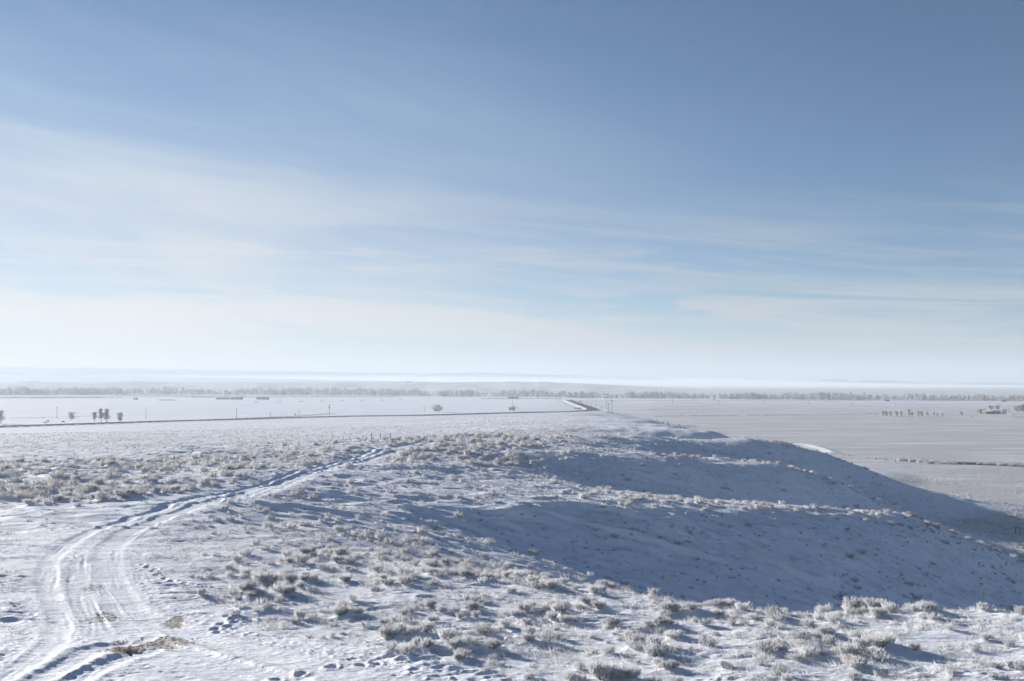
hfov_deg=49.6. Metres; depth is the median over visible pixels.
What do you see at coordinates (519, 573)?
sagebrush
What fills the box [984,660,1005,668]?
sagebrush
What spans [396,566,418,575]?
sagebrush
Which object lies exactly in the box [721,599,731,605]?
sagebrush
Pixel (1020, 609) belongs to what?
sagebrush
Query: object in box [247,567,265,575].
sagebrush
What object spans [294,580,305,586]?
sagebrush
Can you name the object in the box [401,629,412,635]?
sagebrush
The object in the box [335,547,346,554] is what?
sagebrush
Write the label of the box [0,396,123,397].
river brush
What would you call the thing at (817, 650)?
sagebrush
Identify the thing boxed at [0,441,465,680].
dirt track
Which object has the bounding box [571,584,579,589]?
sagebrush
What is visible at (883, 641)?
sagebrush
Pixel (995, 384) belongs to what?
mesa
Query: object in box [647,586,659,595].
sagebrush
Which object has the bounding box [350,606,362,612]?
sagebrush
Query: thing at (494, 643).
sagebrush
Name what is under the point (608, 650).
sagebrush
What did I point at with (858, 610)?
sagebrush
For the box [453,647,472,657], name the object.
sagebrush
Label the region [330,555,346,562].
sagebrush
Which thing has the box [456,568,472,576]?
sagebrush
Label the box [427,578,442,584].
sagebrush
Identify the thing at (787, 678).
sagebrush
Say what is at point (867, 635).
sagebrush
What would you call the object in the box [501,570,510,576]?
sagebrush
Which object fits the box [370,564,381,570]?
sagebrush
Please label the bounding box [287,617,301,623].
sagebrush
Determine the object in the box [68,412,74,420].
cottonwood tree
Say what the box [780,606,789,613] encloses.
sagebrush
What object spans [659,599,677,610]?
sagebrush
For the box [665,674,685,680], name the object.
sagebrush
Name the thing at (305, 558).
sagebrush
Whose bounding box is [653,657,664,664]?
sagebrush
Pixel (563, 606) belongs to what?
sagebrush
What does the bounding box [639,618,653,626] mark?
sagebrush
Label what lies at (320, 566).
sagebrush
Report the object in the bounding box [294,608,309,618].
sagebrush
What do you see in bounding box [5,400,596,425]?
highway
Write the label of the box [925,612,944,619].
sagebrush
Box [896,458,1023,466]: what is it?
ditch brush
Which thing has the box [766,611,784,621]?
sagebrush
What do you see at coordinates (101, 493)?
sagebrush
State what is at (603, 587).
sagebrush
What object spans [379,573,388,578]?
sagebrush
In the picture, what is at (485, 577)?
sagebrush
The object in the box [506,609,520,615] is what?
sagebrush
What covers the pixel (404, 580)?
sagebrush
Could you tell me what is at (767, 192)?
sky
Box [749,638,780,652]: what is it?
sagebrush
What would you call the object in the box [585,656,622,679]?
sagebrush
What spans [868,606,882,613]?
sagebrush
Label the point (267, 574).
sagebrush
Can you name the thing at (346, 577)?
sagebrush
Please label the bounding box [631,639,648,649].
sagebrush
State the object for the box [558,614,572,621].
sagebrush
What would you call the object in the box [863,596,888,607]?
sagebrush
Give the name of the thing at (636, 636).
sagebrush
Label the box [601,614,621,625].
sagebrush
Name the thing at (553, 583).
sagebrush
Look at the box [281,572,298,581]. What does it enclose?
sagebrush
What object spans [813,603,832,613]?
sagebrush
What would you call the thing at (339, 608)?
sagebrush
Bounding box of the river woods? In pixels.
[0,386,1023,400]
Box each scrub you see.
[0,412,1023,561]
[0,431,1023,680]
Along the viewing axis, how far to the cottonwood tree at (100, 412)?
876.34 m
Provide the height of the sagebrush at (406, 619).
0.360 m
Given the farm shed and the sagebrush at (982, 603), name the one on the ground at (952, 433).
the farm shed
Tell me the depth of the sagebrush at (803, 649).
33.75 m
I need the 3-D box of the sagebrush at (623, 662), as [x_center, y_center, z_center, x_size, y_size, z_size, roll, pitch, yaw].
[2.827,8.986,30.314,0.798,0.469,1.019,-1,-2,32]
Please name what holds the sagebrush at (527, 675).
on the hill at (650, 553)
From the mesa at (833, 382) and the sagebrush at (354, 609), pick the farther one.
the mesa at (833, 382)
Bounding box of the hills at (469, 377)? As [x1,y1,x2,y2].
[0,367,774,385]
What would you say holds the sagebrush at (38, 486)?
on the hill at (650, 553)
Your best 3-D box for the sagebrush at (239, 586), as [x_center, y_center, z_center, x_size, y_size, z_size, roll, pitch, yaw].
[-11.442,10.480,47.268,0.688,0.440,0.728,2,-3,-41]
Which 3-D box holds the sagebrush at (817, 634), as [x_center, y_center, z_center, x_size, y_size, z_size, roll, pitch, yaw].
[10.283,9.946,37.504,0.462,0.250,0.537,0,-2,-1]
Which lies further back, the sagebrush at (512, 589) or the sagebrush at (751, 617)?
the sagebrush at (512, 589)
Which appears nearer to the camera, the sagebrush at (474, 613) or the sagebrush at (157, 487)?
the sagebrush at (474, 613)
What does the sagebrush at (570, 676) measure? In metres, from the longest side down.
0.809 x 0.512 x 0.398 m
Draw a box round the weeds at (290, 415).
[224,413,336,418]
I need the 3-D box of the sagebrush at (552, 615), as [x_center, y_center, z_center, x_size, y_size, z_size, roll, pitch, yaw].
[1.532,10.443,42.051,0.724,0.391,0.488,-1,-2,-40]
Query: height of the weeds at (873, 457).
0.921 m
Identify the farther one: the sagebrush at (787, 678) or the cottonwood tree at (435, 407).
the cottonwood tree at (435, 407)
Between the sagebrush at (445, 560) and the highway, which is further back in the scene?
the highway
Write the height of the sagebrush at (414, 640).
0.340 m
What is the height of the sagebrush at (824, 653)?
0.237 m
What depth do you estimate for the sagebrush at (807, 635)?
36.87 m
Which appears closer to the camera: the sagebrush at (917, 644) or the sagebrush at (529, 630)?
the sagebrush at (917, 644)
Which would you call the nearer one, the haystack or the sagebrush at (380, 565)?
the sagebrush at (380, 565)
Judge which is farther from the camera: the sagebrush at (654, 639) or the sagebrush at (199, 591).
the sagebrush at (199, 591)
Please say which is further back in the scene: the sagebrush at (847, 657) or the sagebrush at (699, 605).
the sagebrush at (699, 605)
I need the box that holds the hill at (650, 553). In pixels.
[0,411,1023,680]
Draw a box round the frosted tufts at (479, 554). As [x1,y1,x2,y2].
[1,432,1023,611]
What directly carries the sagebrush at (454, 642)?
on the hill at (650, 553)
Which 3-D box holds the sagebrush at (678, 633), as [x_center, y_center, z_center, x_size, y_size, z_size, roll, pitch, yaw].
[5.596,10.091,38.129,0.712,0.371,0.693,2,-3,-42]
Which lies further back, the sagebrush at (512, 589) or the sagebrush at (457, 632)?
the sagebrush at (512, 589)
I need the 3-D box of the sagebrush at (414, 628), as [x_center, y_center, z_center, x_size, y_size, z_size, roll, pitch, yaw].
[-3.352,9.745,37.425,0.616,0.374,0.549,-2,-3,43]
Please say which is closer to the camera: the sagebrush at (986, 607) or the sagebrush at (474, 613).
the sagebrush at (474, 613)
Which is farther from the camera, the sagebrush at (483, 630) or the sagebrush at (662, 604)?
the sagebrush at (662, 604)
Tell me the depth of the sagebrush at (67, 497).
92.29 m
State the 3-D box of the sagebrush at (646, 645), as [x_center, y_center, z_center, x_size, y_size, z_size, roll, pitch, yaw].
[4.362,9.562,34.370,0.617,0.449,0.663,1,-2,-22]
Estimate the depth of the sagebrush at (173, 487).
99.97 m
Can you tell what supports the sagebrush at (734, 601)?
on the hill at (650, 553)
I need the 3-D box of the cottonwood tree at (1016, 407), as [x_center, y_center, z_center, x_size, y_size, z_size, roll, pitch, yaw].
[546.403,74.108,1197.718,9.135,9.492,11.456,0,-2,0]
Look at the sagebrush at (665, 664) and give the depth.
31.76 m
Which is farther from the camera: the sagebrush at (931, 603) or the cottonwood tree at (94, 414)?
the cottonwood tree at (94, 414)
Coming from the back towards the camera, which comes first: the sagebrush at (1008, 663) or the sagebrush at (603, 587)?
the sagebrush at (603, 587)
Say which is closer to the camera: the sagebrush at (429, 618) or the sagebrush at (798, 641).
the sagebrush at (798, 641)
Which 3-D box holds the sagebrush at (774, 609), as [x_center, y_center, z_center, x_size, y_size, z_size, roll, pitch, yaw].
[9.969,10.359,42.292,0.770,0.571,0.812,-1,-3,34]
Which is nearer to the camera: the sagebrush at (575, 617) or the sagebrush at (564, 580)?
the sagebrush at (575, 617)
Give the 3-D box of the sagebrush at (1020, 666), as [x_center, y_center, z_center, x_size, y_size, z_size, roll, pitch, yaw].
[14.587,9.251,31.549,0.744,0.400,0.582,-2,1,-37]
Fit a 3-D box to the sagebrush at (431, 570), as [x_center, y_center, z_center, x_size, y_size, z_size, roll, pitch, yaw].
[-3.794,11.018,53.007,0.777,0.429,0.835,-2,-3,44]
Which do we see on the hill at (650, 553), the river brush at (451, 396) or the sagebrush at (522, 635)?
the sagebrush at (522, 635)
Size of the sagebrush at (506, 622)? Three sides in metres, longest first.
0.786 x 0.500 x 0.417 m
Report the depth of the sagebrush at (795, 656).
33.24 m
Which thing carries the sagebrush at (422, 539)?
on the hill at (650, 553)
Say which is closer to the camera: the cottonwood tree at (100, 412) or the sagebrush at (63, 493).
the sagebrush at (63, 493)
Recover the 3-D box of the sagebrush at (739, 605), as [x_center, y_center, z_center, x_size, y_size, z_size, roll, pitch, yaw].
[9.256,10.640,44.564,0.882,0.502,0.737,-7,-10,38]
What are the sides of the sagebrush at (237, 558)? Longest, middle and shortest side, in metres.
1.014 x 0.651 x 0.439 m
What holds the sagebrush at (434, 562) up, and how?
on the hill at (650, 553)
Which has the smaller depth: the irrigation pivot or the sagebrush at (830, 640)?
the sagebrush at (830, 640)
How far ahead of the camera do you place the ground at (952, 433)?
1262.99 m
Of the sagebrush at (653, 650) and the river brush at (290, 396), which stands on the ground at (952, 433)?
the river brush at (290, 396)
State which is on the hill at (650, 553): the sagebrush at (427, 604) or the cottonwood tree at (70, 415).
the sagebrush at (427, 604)
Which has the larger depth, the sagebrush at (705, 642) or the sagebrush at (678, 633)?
the sagebrush at (678, 633)
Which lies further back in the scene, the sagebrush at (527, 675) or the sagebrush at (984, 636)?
the sagebrush at (984, 636)
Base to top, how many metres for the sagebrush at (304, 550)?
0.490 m
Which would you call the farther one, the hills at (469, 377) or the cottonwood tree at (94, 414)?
the hills at (469, 377)
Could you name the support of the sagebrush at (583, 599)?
on the hill at (650, 553)
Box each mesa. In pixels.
[776,379,964,385]
[948,382,1023,385]
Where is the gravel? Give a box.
[83,585,195,655]
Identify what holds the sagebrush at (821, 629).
on the hill at (650, 553)
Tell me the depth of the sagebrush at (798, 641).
35.20 m
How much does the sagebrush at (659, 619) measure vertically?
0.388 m
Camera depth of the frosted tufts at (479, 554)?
121.30 m
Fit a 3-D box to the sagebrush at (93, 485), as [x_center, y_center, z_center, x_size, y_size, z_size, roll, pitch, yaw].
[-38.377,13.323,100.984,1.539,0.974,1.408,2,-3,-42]
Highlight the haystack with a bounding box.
[232,397,242,399]
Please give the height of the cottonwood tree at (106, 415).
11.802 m
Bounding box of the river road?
[640,400,1018,400]
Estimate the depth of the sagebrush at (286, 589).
46.52 m
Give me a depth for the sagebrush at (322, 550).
63.27 m
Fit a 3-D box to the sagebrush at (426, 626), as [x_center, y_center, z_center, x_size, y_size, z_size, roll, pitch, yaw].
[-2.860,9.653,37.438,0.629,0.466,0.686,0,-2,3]
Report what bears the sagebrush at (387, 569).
on the hill at (650, 553)
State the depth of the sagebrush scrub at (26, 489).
112.81 m
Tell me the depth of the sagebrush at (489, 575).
51.79 m
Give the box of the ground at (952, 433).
[0,375,1023,561]
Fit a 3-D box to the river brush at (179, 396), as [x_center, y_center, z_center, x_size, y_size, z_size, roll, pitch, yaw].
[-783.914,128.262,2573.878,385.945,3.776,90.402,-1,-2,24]
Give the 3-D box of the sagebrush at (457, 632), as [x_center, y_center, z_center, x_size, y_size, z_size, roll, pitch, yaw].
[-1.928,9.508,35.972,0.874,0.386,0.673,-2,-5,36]
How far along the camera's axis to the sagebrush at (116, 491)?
91.35 m
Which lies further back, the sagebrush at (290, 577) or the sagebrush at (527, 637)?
the sagebrush at (290, 577)
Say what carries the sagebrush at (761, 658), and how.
on the hill at (650, 553)
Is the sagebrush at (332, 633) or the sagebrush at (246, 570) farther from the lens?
the sagebrush at (246, 570)
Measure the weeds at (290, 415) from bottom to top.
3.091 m
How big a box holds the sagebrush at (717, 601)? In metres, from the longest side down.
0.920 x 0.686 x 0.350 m
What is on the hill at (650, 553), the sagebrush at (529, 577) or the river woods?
the sagebrush at (529, 577)
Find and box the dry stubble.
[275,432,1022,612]
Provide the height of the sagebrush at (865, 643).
0.612 m
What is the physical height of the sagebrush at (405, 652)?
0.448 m
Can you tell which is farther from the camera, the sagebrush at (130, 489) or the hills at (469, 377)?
the hills at (469, 377)
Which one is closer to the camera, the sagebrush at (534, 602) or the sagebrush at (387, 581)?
the sagebrush at (534, 602)
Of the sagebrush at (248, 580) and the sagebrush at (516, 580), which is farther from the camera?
the sagebrush at (516, 580)
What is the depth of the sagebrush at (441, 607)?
43.60 m
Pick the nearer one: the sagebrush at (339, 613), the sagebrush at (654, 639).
the sagebrush at (654, 639)
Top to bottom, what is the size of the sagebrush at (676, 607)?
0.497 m
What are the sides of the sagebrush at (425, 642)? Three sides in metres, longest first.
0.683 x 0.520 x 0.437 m
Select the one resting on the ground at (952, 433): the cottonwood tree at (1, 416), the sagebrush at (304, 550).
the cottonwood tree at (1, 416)
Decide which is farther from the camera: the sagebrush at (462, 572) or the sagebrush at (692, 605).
the sagebrush at (462, 572)
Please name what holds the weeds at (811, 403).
on the ground at (952, 433)
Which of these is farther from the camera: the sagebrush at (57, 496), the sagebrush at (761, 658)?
the sagebrush at (57, 496)
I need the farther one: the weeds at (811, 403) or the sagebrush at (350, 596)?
the weeds at (811, 403)
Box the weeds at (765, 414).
[653,412,887,416]
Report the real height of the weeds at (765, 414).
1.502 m
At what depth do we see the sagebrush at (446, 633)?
35.57 m
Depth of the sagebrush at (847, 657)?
32.66 m
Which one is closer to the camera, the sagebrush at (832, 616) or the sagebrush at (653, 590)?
the sagebrush at (832, 616)
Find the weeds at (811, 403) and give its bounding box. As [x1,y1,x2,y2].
[657,403,1002,404]
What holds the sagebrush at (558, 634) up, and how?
on the hill at (650, 553)
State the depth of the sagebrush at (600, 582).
53.22 m
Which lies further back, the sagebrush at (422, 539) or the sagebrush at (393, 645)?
the sagebrush at (422, 539)
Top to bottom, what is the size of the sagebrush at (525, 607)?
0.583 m
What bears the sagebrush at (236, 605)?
on the hill at (650, 553)
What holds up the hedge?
on the ground at (952, 433)
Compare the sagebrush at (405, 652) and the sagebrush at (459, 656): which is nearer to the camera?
the sagebrush at (459, 656)
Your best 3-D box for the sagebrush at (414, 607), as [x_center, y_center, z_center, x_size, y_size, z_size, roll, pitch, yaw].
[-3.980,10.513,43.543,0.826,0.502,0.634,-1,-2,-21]
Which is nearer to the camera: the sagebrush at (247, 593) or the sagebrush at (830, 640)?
the sagebrush at (830, 640)
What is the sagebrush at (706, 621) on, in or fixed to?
on the hill at (650, 553)
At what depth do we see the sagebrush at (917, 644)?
35.03 m
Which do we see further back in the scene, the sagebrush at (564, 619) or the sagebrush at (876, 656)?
the sagebrush at (564, 619)
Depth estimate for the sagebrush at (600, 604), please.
44.17 m
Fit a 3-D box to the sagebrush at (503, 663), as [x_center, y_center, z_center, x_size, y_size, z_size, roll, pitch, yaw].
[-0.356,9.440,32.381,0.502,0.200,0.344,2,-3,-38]
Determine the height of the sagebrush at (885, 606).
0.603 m
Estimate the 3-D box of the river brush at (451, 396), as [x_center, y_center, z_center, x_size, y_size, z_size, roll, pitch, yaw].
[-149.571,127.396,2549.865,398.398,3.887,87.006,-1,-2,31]
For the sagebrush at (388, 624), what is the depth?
37.94 m
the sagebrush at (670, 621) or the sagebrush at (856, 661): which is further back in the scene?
the sagebrush at (670, 621)
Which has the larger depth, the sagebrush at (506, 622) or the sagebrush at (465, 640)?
the sagebrush at (506, 622)
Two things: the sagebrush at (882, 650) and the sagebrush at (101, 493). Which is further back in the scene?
the sagebrush at (101, 493)
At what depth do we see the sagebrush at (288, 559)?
57.20 m
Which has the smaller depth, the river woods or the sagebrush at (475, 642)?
the sagebrush at (475, 642)
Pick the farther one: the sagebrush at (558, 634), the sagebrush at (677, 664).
the sagebrush at (558, 634)
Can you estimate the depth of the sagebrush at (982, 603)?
44.74 m
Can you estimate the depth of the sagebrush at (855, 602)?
45.39 m
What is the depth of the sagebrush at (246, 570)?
53.12 m
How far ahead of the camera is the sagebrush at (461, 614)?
42.10 m
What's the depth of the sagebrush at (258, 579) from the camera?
49.94 m
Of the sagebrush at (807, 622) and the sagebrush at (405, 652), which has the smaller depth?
the sagebrush at (405, 652)
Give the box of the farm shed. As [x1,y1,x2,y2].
[982,410,1003,413]
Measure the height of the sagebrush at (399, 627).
0.490 m
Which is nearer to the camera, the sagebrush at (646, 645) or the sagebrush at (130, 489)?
the sagebrush at (646, 645)
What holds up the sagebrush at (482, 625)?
on the hill at (650, 553)
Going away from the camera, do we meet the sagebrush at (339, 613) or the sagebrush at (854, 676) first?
the sagebrush at (854, 676)
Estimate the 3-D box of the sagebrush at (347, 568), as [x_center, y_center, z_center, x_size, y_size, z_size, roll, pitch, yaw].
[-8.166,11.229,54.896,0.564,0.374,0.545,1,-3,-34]
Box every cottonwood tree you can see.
[0,410,5,423]
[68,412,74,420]
[92,412,96,421]
[98,408,103,421]
[104,408,111,418]
[117,412,122,421]
[431,405,443,410]
[1013,405,1020,412]
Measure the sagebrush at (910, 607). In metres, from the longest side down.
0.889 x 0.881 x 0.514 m
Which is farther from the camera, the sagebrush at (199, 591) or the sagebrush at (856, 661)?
the sagebrush at (199, 591)
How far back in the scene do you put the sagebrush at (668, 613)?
42.95 m
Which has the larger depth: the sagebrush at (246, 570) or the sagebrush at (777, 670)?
the sagebrush at (246, 570)
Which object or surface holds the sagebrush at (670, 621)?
on the hill at (650, 553)
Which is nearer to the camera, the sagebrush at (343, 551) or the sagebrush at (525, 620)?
the sagebrush at (525, 620)
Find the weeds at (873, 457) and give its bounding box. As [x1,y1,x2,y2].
[844,454,899,460]
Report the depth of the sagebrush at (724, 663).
32.21 m
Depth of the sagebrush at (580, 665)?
31.85 m
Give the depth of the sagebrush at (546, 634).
36.42 m
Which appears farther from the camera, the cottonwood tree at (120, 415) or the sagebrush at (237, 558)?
the cottonwood tree at (120, 415)
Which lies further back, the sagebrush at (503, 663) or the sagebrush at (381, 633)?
the sagebrush at (381, 633)
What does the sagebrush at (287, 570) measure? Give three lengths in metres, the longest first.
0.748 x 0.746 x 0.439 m
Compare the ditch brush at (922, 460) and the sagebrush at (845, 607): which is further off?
the ditch brush at (922, 460)
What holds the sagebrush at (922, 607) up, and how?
on the hill at (650, 553)
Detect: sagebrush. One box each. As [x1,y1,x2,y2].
[21,498,34,503]
[33,484,48,489]
[50,494,64,500]
[60,490,73,495]
[60,495,74,499]
[84,481,97,489]
[92,490,112,497]
[113,488,124,494]
[124,488,136,493]
[150,485,163,491]
[168,484,180,490]
[195,586,207,594]
[230,603,247,607]
[231,554,241,561]
[235,582,245,589]
[239,567,253,573]
[243,578,257,587]
[244,580,259,588]
[244,589,259,596]
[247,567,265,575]
[252,573,268,581]
[256,571,275,580]
[269,579,293,588]
[270,583,298,593]
[280,569,292,573]
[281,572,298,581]
[283,555,294,562]
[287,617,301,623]
[293,552,312,562]
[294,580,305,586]
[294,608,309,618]
[298,547,313,553]
[298,574,308,579]
[316,563,330,568]
[317,547,334,553]
[326,631,336,636]
[328,524,347,531]
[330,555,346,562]
[330,604,348,614]
[332,609,345,615]
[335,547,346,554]
[337,573,353,580]
[342,564,353,569]
[345,593,358,600]
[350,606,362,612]
[356,619,371,626]
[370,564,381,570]
[374,563,386,569]
[374,616,393,624]
[375,621,412,636]
[378,626,393,636]
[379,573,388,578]
[380,576,394,584]
[381,564,393,572]
[381,621,395,628]
[383,640,399,649]
[392,607,411,614]
[394,648,416,655]
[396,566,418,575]
[397,575,412,584]
[398,615,413,621]
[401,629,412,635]
[402,603,422,612]
[404,573,415,578]
[407,624,421,631]
[410,636,422,644]
[418,620,435,631]
[418,636,435,647]
[419,536,432,541]
[423,599,440,606]
[424,558,438,566]
[424,567,437,572]
[426,614,439,621]
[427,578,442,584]
[432,626,458,638]
[435,603,446,611]
[440,556,450,563]
[440,628,462,636]
[441,568,461,574]
[446,636,461,646]
[449,633,473,645]
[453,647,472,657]
[453,652,466,659]
[455,610,465,618]
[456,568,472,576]
[456,600,480,607]
[461,564,475,571]
[468,639,484,645]
[470,610,480,616]
[470,621,485,627]
[473,624,496,633]
[475,575,491,582]
[478,572,493,577]
[483,637,503,648]
[496,661,506,665]
[498,618,509,626]
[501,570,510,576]
[505,586,516,591]
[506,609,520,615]
[507,576,527,584]
[511,569,530,576]
[513,600,534,611]
[517,631,535,640]
[520,599,537,606]
[520,617,533,624]
[521,625,536,634]
[522,634,535,640]
[523,671,535,679]
[524,573,539,582]
[526,579,545,587]
[535,627,556,641]
[544,579,557,588]
[546,611,560,619]
[550,601,560,611]
[551,630,564,638]
[554,599,572,610]
[558,575,569,583]
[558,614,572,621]
[561,670,579,680]
[564,614,583,621]
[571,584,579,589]
[573,660,587,669]
[576,595,595,603]
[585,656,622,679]
[588,585,597,592]
[590,599,606,608]
[595,584,606,591]
[596,579,607,585]
[600,644,615,653]
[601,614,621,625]
[605,660,628,675]
[611,664,633,677]
[620,666,640,677]
[623,632,647,643]
[624,637,638,646]
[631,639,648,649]
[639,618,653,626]
[639,642,672,656]
[642,641,658,652]
[646,633,668,644]
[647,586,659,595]
[652,614,668,624]
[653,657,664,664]
[657,657,675,669]
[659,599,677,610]
[661,610,674,616]
[663,629,685,637]
[664,602,683,610]
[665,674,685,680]
[666,618,674,623]
[671,660,680,667]
[683,600,703,608]
[683,601,697,608]
[697,617,713,624]
[698,636,721,645]
[705,599,724,605]
[717,658,733,667]
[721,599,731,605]
[724,597,738,605]
[733,600,752,609]
[747,613,761,619]
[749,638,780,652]
[751,651,772,665]
[763,604,781,617]
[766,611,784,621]
[768,664,787,675]
[778,672,795,680]
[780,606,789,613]
[784,650,806,660]
[786,630,814,640]
[792,637,814,648]
[797,643,814,655]
[799,618,813,626]
[804,641,822,657]
[810,631,821,636]
[811,624,836,634]
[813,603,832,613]
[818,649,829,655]
[821,633,836,644]
[822,611,845,621]
[832,640,863,655]
[840,653,870,668]
[841,603,852,609]
[841,653,853,662]
[842,596,865,607]
[847,670,863,680]
[848,635,872,649]
[850,607,867,612]
[860,646,884,655]
[861,633,882,645]
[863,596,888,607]
[865,632,891,647]
[865,650,893,661]
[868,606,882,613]
[874,629,896,642]
[880,600,899,612]
[902,602,923,611]
[908,641,920,649]
[913,603,940,611]
[916,599,940,608]
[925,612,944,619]
[944,623,957,629]
[976,602,987,607]
[976,603,993,609]
[979,631,993,639]
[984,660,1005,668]
[1002,658,1016,667]
[1011,660,1023,670]
[1014,604,1023,613]
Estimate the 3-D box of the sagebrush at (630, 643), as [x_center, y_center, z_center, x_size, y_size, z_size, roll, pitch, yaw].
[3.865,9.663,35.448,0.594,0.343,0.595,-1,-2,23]
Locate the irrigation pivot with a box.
[231,398,401,402]
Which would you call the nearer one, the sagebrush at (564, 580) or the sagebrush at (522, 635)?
the sagebrush at (522, 635)
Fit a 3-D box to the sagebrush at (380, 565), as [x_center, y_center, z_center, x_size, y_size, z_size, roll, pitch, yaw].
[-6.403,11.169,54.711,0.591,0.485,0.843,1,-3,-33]
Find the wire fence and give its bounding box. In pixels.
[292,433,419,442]
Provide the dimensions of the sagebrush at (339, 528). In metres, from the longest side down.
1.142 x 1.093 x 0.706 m
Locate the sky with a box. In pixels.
[0,0,1023,384]
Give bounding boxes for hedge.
[481,398,561,398]
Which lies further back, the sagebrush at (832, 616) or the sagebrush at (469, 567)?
the sagebrush at (469, 567)
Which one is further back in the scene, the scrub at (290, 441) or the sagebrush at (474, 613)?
the scrub at (290, 441)
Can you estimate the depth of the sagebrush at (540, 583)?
49.30 m
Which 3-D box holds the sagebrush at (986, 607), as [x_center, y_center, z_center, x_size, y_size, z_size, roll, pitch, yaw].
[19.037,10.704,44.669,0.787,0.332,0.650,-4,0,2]
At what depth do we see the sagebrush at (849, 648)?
33.95 m
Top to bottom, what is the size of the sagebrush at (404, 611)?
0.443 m
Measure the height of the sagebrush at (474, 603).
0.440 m
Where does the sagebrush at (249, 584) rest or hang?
on the hill at (650, 553)
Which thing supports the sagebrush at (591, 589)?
on the hill at (650, 553)
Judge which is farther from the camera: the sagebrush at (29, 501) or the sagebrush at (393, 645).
the sagebrush at (29, 501)
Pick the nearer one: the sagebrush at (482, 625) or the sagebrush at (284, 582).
the sagebrush at (482, 625)
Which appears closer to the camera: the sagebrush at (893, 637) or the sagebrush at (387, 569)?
the sagebrush at (893, 637)
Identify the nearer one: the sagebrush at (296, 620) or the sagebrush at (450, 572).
the sagebrush at (296, 620)
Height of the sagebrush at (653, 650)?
0.594 m
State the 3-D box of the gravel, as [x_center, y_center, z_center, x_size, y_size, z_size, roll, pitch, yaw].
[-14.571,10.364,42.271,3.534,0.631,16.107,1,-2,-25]
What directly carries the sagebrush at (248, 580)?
on the hill at (650, 553)
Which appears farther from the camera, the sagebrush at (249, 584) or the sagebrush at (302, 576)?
the sagebrush at (302, 576)
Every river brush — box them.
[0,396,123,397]
[115,395,250,396]
[184,396,402,397]
[377,395,519,396]
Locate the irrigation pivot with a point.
(306, 399)
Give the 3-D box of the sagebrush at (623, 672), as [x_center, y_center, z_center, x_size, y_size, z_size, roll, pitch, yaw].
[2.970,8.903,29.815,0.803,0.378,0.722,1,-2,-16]
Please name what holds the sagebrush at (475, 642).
on the hill at (650, 553)
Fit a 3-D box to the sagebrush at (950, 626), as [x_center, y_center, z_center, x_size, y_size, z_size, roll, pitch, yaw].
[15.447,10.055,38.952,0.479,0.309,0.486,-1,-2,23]
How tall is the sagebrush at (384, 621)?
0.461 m
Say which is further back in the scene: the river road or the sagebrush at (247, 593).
the river road
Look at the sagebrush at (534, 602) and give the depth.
44.63 m
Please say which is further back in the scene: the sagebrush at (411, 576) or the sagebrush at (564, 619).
the sagebrush at (411, 576)
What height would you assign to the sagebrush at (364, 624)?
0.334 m
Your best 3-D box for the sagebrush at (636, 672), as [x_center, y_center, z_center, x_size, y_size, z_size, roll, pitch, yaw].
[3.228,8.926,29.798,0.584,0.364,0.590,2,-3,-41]

